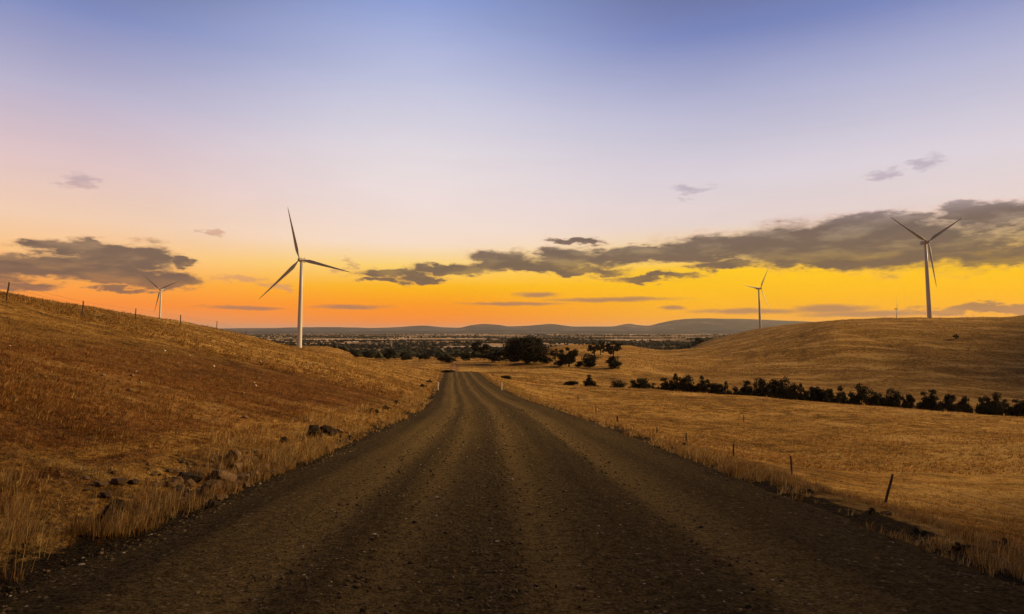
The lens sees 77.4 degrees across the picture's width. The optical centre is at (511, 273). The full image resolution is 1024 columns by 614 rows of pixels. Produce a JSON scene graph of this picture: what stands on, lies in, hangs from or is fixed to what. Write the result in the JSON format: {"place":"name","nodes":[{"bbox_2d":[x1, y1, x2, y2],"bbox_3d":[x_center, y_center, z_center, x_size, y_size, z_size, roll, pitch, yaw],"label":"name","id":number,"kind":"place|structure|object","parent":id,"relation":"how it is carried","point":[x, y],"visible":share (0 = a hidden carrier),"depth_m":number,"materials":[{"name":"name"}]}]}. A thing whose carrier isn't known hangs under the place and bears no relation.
{"place":"outdoors","nodes":[
{"label":"outdoors","id":0,"kind":"place"},
{"bbox_2d":[450,360,458,371],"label":"dirt track","id":1,"kind":"structure","parent":0,"point":[457,366],"depth_m":339.38,"materials":[{"name":"brown soil"}]},
{"bbox_2d":[231,328,752,333],"bbox_3d":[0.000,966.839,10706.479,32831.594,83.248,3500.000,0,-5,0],"label":"foothills","id":2,"kind":"structure","parent":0,"point":[704,331],"depth_m":9591.44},
{"bbox_2d":[0,371,1023,613],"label":"road","id":3,"kind":"structure","parent":0,"point":[800,547],"depth_m":6.33,"materials":[{"name":"brown gravel"}]},
{"bbox_2d":[0,408,1016,613],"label":"gravel stones","id":4,"kind":"object","parent":3,"relation":"on","point":[363,609],"visible":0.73,"depth_m":6.72,"materials":[{"name":"brown gravel"}]},
{"bbox_2d":[0,291,1023,597],"bbox_3d":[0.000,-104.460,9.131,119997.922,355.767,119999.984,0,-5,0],"label":"ground","id":5,"kind":"structure","parent":0,"point":[866,334],"depth_m":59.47,"materials":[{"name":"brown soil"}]},
{"bbox_2d":[97,498,124,523],"bbox_3d":[-4.645,2.763,7.400,0.281,0.308,0.248,21,-12,-41],"label":"rock","id":6,"kind":"object","parent":5,"relation":"on","point":[114,503],"visible":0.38,"depth_m":7.37,"materials":[{"name":"brown stone"}]},
{"bbox_2d":[2,282,241,330],"bbox_3d":[-39.761,5.260,73.990,2.909,5.790,79.028,1,-5,-9],"label":"wire fence","id":7,"kind":"object","parent":5,"relation":"on","point":[81,301],"visible":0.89,"depth_m":52.87,"materials":[{"name":"brown wood"}]},
{"bbox_2d":[146,277,177,317],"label":"wind turbine","id":8,"kind":"object","parent":5,"relation":"on","point":[160,291],"visible":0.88,"depth_m":1382.20,"materials":[{"name":"paint"}]},
{"bbox_2d":[166,476,183,487],"bbox_3d":[-4.994,3.116,9.465,0.215,0.204,0.252,-3,-6,27],"label":"rock","id":9,"kind":"object","parent":5,"relation":"on","point":[175,480],"visible":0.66,"depth_m":9.40,"materials":[{"name":"stone"}]},
{"bbox_2d":[179,472,202,482],"bbox_3d":[-4.957,3.164,9.845,0.316,0.186,0.306,4,-6,-36],"label":"rock","id":10,"kind":"object","parent":5,"relation":"on","point":[196,478],"visible":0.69,"depth_m":9.81,"materials":[{"name":"grey stone"}]},
{"bbox_2d":[192,470,205,480],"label":"rock","id":11,"kind":"object","parent":5,"relation":"on","point":[198,471],"visible":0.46,"depth_m":10.20,"materials":[{"name":"stone"}]},
{"bbox_2d":[0,320,419,513],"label":"slope stones","id":12,"kind":"object","parent":5,"relation":"on","point":[117,481],"visible":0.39,"depth_m":10.14,"materials":[{"name":"stone"}]},
{"bbox_2d":[200,499,221,508],"bbox_3d":[-4.059,3.144,8.632,0.213,0.162,0.257,-1,-5,13],"label":"rock","id":13,"kind":"object","parent":5,"relation":"on","point":[214,502],"visible":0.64,"depth_m":8.57,"materials":[{"name":"stone"}]},
{"bbox_2d":[199,479,224,496],"bbox_3d":[-4.326,3.181,9.313,0.396,0.322,0.325,-5,-7,43],"label":"rock","id":14,"kind":"object","parent":5,"relation":"on","point":[208,485],"visible":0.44,"depth_m":9.25,"materials":[{"name":"stone"}]},
{"bbox_2d":[210,469,237,482],"bbox_3d":[-4.710,3.313,10.406,0.414,0.255,0.334,-2,-5,23],"label":"rock","id":15,"kind":"object","parent":5,"relation":"on","point":[227,473],"visible":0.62,"depth_m":10.34,"materials":[{"name":"stone"}]},
{"bbox_2d":[222,485,228,492],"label":"rock","id":16,"kind":"object","parent":5,"relation":"on","point":[226,489],"visible":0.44,"depth_m":9.63,"materials":[{"name":"stone"}]},
{"bbox_2d":[223,450,241,463],"bbox_3d":[-5.217,3.462,11.927,0.313,0.318,0.319,-11,11,-14],"label":"rock","id":17,"kind":"object","parent":5,"relation":"on","point":[237,452],"visible":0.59,"depth_m":11.88,"materials":[{"name":"brown stone"}]},
{"bbox_2d":[229,461,242,471],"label":"rock","id":18,"kind":"object","parent":5,"relation":"on","point":[237,463],"visible":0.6,"depth_m":11.33,"materials":[{"name":"brown stone"}]},
{"bbox_2d":[235,473,248,481],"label":"rock","id":19,"kind":"object","parent":5,"relation":"on","point":[239,477],"visible":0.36,"depth_m":10.55,"materials":[{"name":"stone"}]},
{"bbox_2d":[280,437,287,442],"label":"rock","id":20,"kind":"object","parent":5,"relation":"on","point":[283,438],"visible":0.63,"depth_m":15.41,"materials":[{"name":"grey stone"}]},
{"bbox_2d":[259,210,348,347],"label":"wind turbine","id":21,"kind":"object","parent":5,"relation":"on","point":[300,308],"visible":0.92,"depth_m":573.80,"materials":[{"name":"paint"}]},
{"bbox_2d":[307,425,321,437],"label":"rock","id":22,"kind":"object","parent":5,"relation":"on","point":[314,429],"visible":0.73,"depth_m":17.28,"materials":[{"name":"grey stone"}]},
{"bbox_2d":[320,425,337,436],"bbox_3d":[-5.374,4.605,18.744,0.529,0.315,0.539,4,-4,-13],"label":"rock","id":23,"kind":"object","parent":5,"relation":"on","point":[328,429],"visible":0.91,"depth_m":18.56,"materials":[{"name":"grey stone"}]},
{"bbox_2d":[367,408,379,413],"bbox_3d":[-6.299,6.301,29.025,0.599,0.405,0.648,-2,-5,19],"label":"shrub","id":24,"kind":"object","parent":5,"relation":"on","point":[375,411],"visible":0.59,"depth_m":28.92,"materials":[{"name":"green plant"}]},
{"bbox_2d":[382,349,395,358],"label":"tree","id":25,"kind":"object","parent":5,"relation":"on","point":[389,353],"visible":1,"depth_m":514.00,"materials":[{"name":"green plant"}]},
{"bbox_2d":[399,352,407,359],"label":"tree","id":26,"kind":"object","parent":5,"relation":"on","point":[403,356],"visible":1,"depth_m":492.25,"materials":[{"name":"green plant"}]},
{"bbox_2d":[417,353,430,359],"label":"tree","id":27,"kind":"object","parent":5,"relation":"on","point":[424,356],"visible":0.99,"depth_m":465.60,"materials":[{"name":"green plant"}]},
{"bbox_2d":[437,355,455,362],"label":"tree","id":28,"kind":"object","parent":5,"relation":"on","point":[447,359],"visible":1,"depth_m":370.92,"materials":[{"name":"green plant"}]},
{"bbox_2d":[459,352,471,360],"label":"tree","id":29,"kind":"object","parent":5,"relation":"on","point":[465,356],"visible":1,"depth_m":403.08,"materials":[{"name":"green plant"}]},
{"bbox_2d":[470,341,492,354],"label":"tree","id":30,"kind":"object","parent":5,"relation":"on","point":[484,348],"visible":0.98,"depth_m":501.27,"materials":[{"name":"green plant"}]},
{"bbox_2d":[474,353,488,358],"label":"tree","id":31,"kind":"object","parent":5,"relation":"on","point":[483,355],"visible":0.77,"depth_m":465.14,"materials":[{"name":"green plant"}]},
{"bbox_2d":[247,333,730,359],"bbox_3d":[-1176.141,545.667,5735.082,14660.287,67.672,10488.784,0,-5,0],"label":"woodland","id":32,"kind":"object","parent":5,"relation":"on","point":[371,351],"visible":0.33,"depth_m":2680.33,"materials":[{"name":"leaves"},{"name":"bark"}]},
{"bbox_2d":[487,348,507,361],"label":"tree","id":33,"kind":"object","parent":5,"relation":"on","point":[494,356],"visible":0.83,"depth_m":388.18,"materials":[{"name":"green plant"}]},
{"bbox_2d":[500,375,511,378],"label":"shrub","id":34,"kind":"object","parent":5,"relation":"on","point":[507,377],"visible":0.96,"depth_m":149.78,"materials":[{"name":"green plant"}]},
{"bbox_2d":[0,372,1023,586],"bbox_3d":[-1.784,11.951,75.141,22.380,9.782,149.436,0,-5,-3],"label":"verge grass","id":35,"kind":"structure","parent":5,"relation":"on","point":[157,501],"depth_m":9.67,"materials":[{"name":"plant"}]},
{"bbox_2d":[499,335,553,363],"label":"tree","id":36,"kind":"object","parent":5,"relation":"on","point":[523,348],"visible":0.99,"depth_m":356.94,"materials":[{"name":"green plant"}]},
{"bbox_2d":[521,357,536,362],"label":"tree","id":37,"kind":"object","parent":5,"relation":"on","point":[527,361],"visible":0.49,"depth_m":357.79,"materials":[{"name":"green plant"}]},
{"bbox_2d":[536,355,552,363],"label":"tree","id":38,"kind":"object","parent":5,"relation":"on","point":[546,359],"visible":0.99,"depth_m":351.29,"materials":[{"name":"green plant"}]},
{"bbox_2d":[549,349,559,360],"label":"tree","id":39,"kind":"object","parent":5,"relation":"on","point":[556,354],"visible":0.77,"depth_m":388.36,"materials":[{"name":"green plant"}]},
{"bbox_2d":[553,359,566,365],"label":"tree","id":40,"kind":"object","parent":5,"relation":"on","point":[560,363],"visible":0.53,"depth_m":330.05,"materials":[{"name":"green plant"}]},
{"bbox_2d":[558,347,578,366],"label":"tree","id":41,"kind":"object","parent":5,"relation":"on","point":[569,358],"visible":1,"depth_m":323.88,"materials":[{"name":"green plant"}]},
{"bbox_2d":[564,381,578,385],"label":"shrub","id":42,"kind":"object","parent":5,"relation":"on","point":[571,383],"visible":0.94,"depth_m":167.41,"materials":[{"name":"green plant"}]},
{"bbox_2d":[574,361,582,366],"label":"tree","id":43,"kind":"object","parent":5,"relation":"on","point":[579,363],"visible":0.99,"depth_m":348.81,"materials":[{"name":"green plant"}]},
{"bbox_2d":[581,353,598,367],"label":"tree","id":44,"kind":"object","parent":5,"relation":"on","point":[590,361],"visible":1,"depth_m":342.18,"materials":[{"name":"green plant"}]},
{"bbox_2d":[583,374,596,386],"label":"tree","id":45,"kind":"object","parent":5,"relation":"on","point":[588,381],"visible":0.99,"depth_m":167.74,"materials":[{"name":"green plant"}]},
{"bbox_2d":[587,342,600,354],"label":"tree","id":46,"kind":"object","parent":5,"relation":"on","point":[594,348],"visible":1,"depth_m":486.64,"materials":[{"name":"green plant"}]},
{"bbox_2d":[596,339,604,355],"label":"tree","id":47,"kind":"object","parent":5,"relation":"on","point":[601,346],"visible":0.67,"depth_m":502.59,"materials":[{"name":"green plant"}]},
{"bbox_2d":[603,340,621,354],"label":"tree","id":48,"kind":"object","parent":5,"relation":"on","point":[616,347],"visible":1,"depth_m":475.95,"materials":[{"name":"green plant"}]},
{"bbox_2d":[605,355,621,368],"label":"tree","id":49,"kind":"object","parent":5,"relation":"on","point":[613,362],"visible":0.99,"depth_m":337.83,"materials":[{"name":"green plant"}]},
{"bbox_2d":[610,380,626,387],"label":"tree","id":50,"kind":"object","parent":5,"relation":"on","point":[615,384],"visible":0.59,"depth_m":208.38,"materials":[{"name":"green plant"}]},
{"bbox_2d":[627,380,638,387],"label":"tree","id":51,"kind":"object","parent":5,"relation":"on","point":[633,382],"visible":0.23,"depth_m":214.41,"materials":[{"name":"green plant"}]},
{"bbox_2d":[634,378,650,388],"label":"tree","id":52,"kind":"object","parent":5,"relation":"on","point":[643,383],"visible":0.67,"depth_m":207.96,"materials":[{"name":"green plant"}]},
{"bbox_2d":[655,377,674,390],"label":"tree","id":53,"kind":"object","parent":5,"relation":"on","point":[666,385],"visible":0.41,"depth_m":211.10,"materials":[{"name":"green plant"}]},
{"bbox_2d":[669,373,681,390],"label":"tree","id":54,"kind":"object","parent":5,"relation":"on","point":[675,383],"visible":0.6,"depth_m":213.53,"materials":[{"name":"green plant"}]},
{"bbox_2d":[677,375,698,392],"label":"tree","id":55,"kind":"object","parent":5,"relation":"on","point":[688,386],"visible":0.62,"depth_m":205.40,"materials":[{"name":"green plant"}]},
{"bbox_2d":[695,375,711,392],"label":"tree","id":56,"kind":"object","parent":5,"relation":"on","point":[702,387],"visible":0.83,"depth_m":205.20,"materials":[{"name":"green plant"}]},
{"bbox_2d":[708,383,719,393],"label":"tree","id":57,"kind":"object","parent":5,"relation":"on","point":[712,387],"visible":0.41,"depth_m":212.84,"materials":[{"name":"green plant"}]},
{"bbox_2d":[711,384,722,393],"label":"tree","id":58,"kind":"object","parent":5,"relation":"on","point":[715,389],"visible":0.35,"depth_m":211.04,"materials":[{"name":"green plant"}]},
{"bbox_2d":[718,381,732,394],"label":"tree","id":59,"kind":"object","parent":5,"relation":"on","point":[723,388],"visible":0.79,"depth_m":204.41,"materials":[{"name":"green plant"}]},
{"bbox_2d":[732,386,742,394],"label":"tree","id":60,"kind":"object","parent":5,"relation":"on","point":[735,389],"visible":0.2,"depth_m":208.42,"materials":[{"name":"green plant"}]},
{"bbox_2d":[738,380,750,395],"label":"tree","id":61,"kind":"object","parent":5,"relation":"on","point":[743,390],"visible":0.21,"depth_m":214.57,"materials":[{"name":"green plant"}]},
{"bbox_2d":[746,383,756,395],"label":"tree","id":62,"kind":"object","parent":5,"relation":"on","point":[749,391],"visible":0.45,"depth_m":208.67,"materials":[{"name":"green plant"}]},
{"bbox_2d":[744,270,770,328],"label":"wind turbine","id":63,"kind":"object","parent":5,"relation":"on","point":[759,288],"visible":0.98,"depth_m":1215.22,"materials":[{"name":"paint"}]},
{"bbox_2d":[751,377,770,396],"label":"tree","id":64,"kind":"object","parent":5,"relation":"on","point":[761,391],"visible":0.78,"depth_m":203.57,"materials":[{"name":"green plant"}]},
{"bbox_2d":[766,378,785,398],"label":"tree","id":65,"kind":"object","parent":5,"relation":"on","point":[775,387],"visible":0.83,"depth_m":210.00,"materials":[{"name":"green plant"}]},
{"bbox_2d":[778,376,789,397],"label":"tree","id":66,"kind":"object","parent":5,"relation":"on","point":[785,381],"visible":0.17,"depth_m":213.02,"materials":[{"name":"green plant"}]},
{"bbox_2d":[785,383,801,399],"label":"tree","id":67,"kind":"object","parent":5,"relation":"on","point":[792,392],"visible":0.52,"depth_m":205.93,"materials":[{"name":"green plant"}]},
{"bbox_2d":[578,396,1023,526],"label":"wire fence","id":68,"kind":"object","parent":5,"relation":"on","point":[888,488],"visible":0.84,"depth_m":24.16,"materials":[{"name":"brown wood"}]},
{"bbox_2d":[796,382,808,400],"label":"tree","id":69,"kind":"object","parent":5,"relation":"on","point":[804,395],"visible":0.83,"depth_m":205.31,"materials":[{"name":"green plant"}]},
{"bbox_2d":[809,386,825,401],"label":"tree","id":70,"kind":"object","parent":5,"relation":"on","point":[816,394],"visible":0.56,"depth_m":209.85,"materials":[{"name":"green plant"}]},
{"bbox_2d":[822,392,832,402],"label":"tree","id":71,"kind":"object","parent":5,"relation":"on","point":[826,398],"visible":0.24,"depth_m":204.28,"materials":[{"name":"green plant"}]},
{"bbox_2d":[821,388,841,403],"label":"tree","id":72,"kind":"object","parent":5,"relation":"on","point":[830,392],"visible":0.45,"depth_m":206.77,"materials":[{"name":"green plant"}]},
{"bbox_2d":[837,385,848,403],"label":"tree","id":73,"kind":"object","parent":5,"relation":"on","point":[844,399],"visible":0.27,"depth_m":213.52,"materials":[{"name":"green plant"}]},
{"bbox_2d":[846,391,853,403],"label":"tree","id":74,"kind":"object","parent":5,"relation":"on","point":[850,394],"visible":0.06,"depth_m":209.59,"materials":[{"name":"green plant"}]},
{"bbox_2d":[849,382,870,405],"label":"tree","id":75,"kind":"object","parent":5,"relation":"on","point":[858,397],"visible":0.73,"depth_m":203.54,"materials":[{"name":"green plant"}]},
{"bbox_2d":[862,507,879,514],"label":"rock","id":76,"kind":"object","parent":5,"relation":"on","point":[872,510],"visible":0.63,"depth_m":8.25,"materials":[{"name":"grey stone"}]},
{"bbox_2d":[867,389,880,405],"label":"tree","id":77,"kind":"object","parent":5,"relation":"on","point":[874,399],"visible":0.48,"depth_m":209.86,"materials":[{"name":"green plant"}]},
{"bbox_2d":[877,393,885,406],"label":"tree","id":78,"kind":"object","parent":5,"relation":"on","point":[881,403],"visible":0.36,"depth_m":212.36,"materials":[{"name":"green plant"}]},
{"bbox_2d":[883,388,902,407],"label":"tree","id":79,"kind":"object","parent":5,"relation":"on","point":[893,401],"visible":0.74,"depth_m":206.51,"materials":[{"name":"green plant"}]},
{"bbox_2d":[900,394,915,408],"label":"tree","id":80,"kind":"object","parent":5,"relation":"on","point":[908,402],"visible":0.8,"depth_m":204.34,"materials":[{"name":"green plant"}]},
{"bbox_2d":[909,528,927,535],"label":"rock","id":81,"kind":"object","parent":5,"relation":"on","point":[923,532],"visible":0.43,"depth_m":7.07,"materials":[{"name":"grey stone"}]},
{"bbox_2d":[914,391,931,409],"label":"tree","id":82,"kind":"object","parent":5,"relation":"on","point":[924,403],"visible":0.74,"depth_m":211.82,"materials":[{"name":"green plant"}]},
{"bbox_2d":[892,218,961,317],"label":"wind turbine","id":83,"kind":"object","parent":5,"relation":"on","point":[925,242],"visible":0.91,"depth_m":696.07,"materials":[{"name":"paint"}]},
{"bbox_2d":[927,389,945,411],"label":"tree","id":84,"kind":"object","parent":5,"relation":"on","point":[935,406],"visible":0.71,"depth_m":211.46,"materials":[{"name":"green plant"}]},
{"bbox_2d":[942,394,960,411],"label":"tree","id":85,"kind":"object","parent":5,"relation":"on","point":[948,401],"visible":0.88,"depth_m":204.02,"materials":[{"name":"green plant"}]},
{"bbox_2d":[950,542,965,550],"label":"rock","id":86,"kind":"object","parent":5,"relation":"on","point":[957,544],"visible":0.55,"depth_m":6.39,"materials":[{"name":"grey stone"}]},
{"bbox_2d":[956,396,974,412],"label":"tree","id":87,"kind":"object","parent":5,"relation":"on","point":[964,406],"visible":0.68,"depth_m":206.18,"materials":[{"name":"green plant"}]},
{"bbox_2d":[974,397,983,413],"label":"tree","id":88,"kind":"object","parent":5,"relation":"on","point":[980,401],"visible":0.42,"depth_m":213.94,"materials":[{"name":"green plant"}]},
{"bbox_2d":[977,396,993,414],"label":"tree","id":89,"kind":"object","parent":5,"relation":"on","point":[984,408],"visible":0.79,"depth_m":209.73,"materials":[{"name":"green plant"}]},
{"bbox_2d":[991,392,1003,415],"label":"tree","id":90,"kind":"object","parent":5,"relation":"on","point":[998,408],"visible":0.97,"depth_m":203.60,"materials":[{"name":"green plant"}]},
{"bbox_2d":[992,537,1013,549],"bbox_3d":[5.112,2.877,6.657,0.223,0.254,0.219,0,-5,5],"label":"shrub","id":91,"kind":"object","parent":5,"relation":"on","point":[1004,539],"visible":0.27,"depth_m":6.63,"materials":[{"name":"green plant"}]},
{"bbox_2d":[998,399,1014,415],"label":"tree","id":92,"kind":"object","parent":5,"relation":"on","point":[1006,407],"visible":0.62,"depth_m":208.54,"materials":[{"name":"green plant"}]},
{"bbox_2d":[1006,399,1020,416],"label":"tree","id":93,"kind":"object","parent":5,"relation":"on","point":[1014,413],"visible":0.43,"depth_m":213.37,"materials":[{"name":"green plant"}]},
{"bbox_2d":[1017,400,1023,416],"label":"tree","id":94,"kind":"object","parent":5,"relation":"on","point":[1021,409],"visible":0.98,"depth_m":207.44,"materials":[{"name":"green plant"}]},
{"bbox_2d":[0,0,1023,327],"label":"sky","id":95,"kind":"structure","parent":0,"point":[576,163],"materials":[{"name":"multicoloured"}]},
{"bbox_2d":[219,318,805,330],"bbox_3d":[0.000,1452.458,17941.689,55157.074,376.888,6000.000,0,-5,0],"label":"hills","id":96,"kind":"structure","parent":0,"point":[699,323],"depth_m":15971.03,"materials":[{"name":"grey"}]},
{"bbox_2d":[881,511,891,514],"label":"rock","id":97,"kind":"object","parent":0,"point":[885,512],"visible":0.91,"depth_m":8.27,"materials":[{"name":"stone"}]}
]}

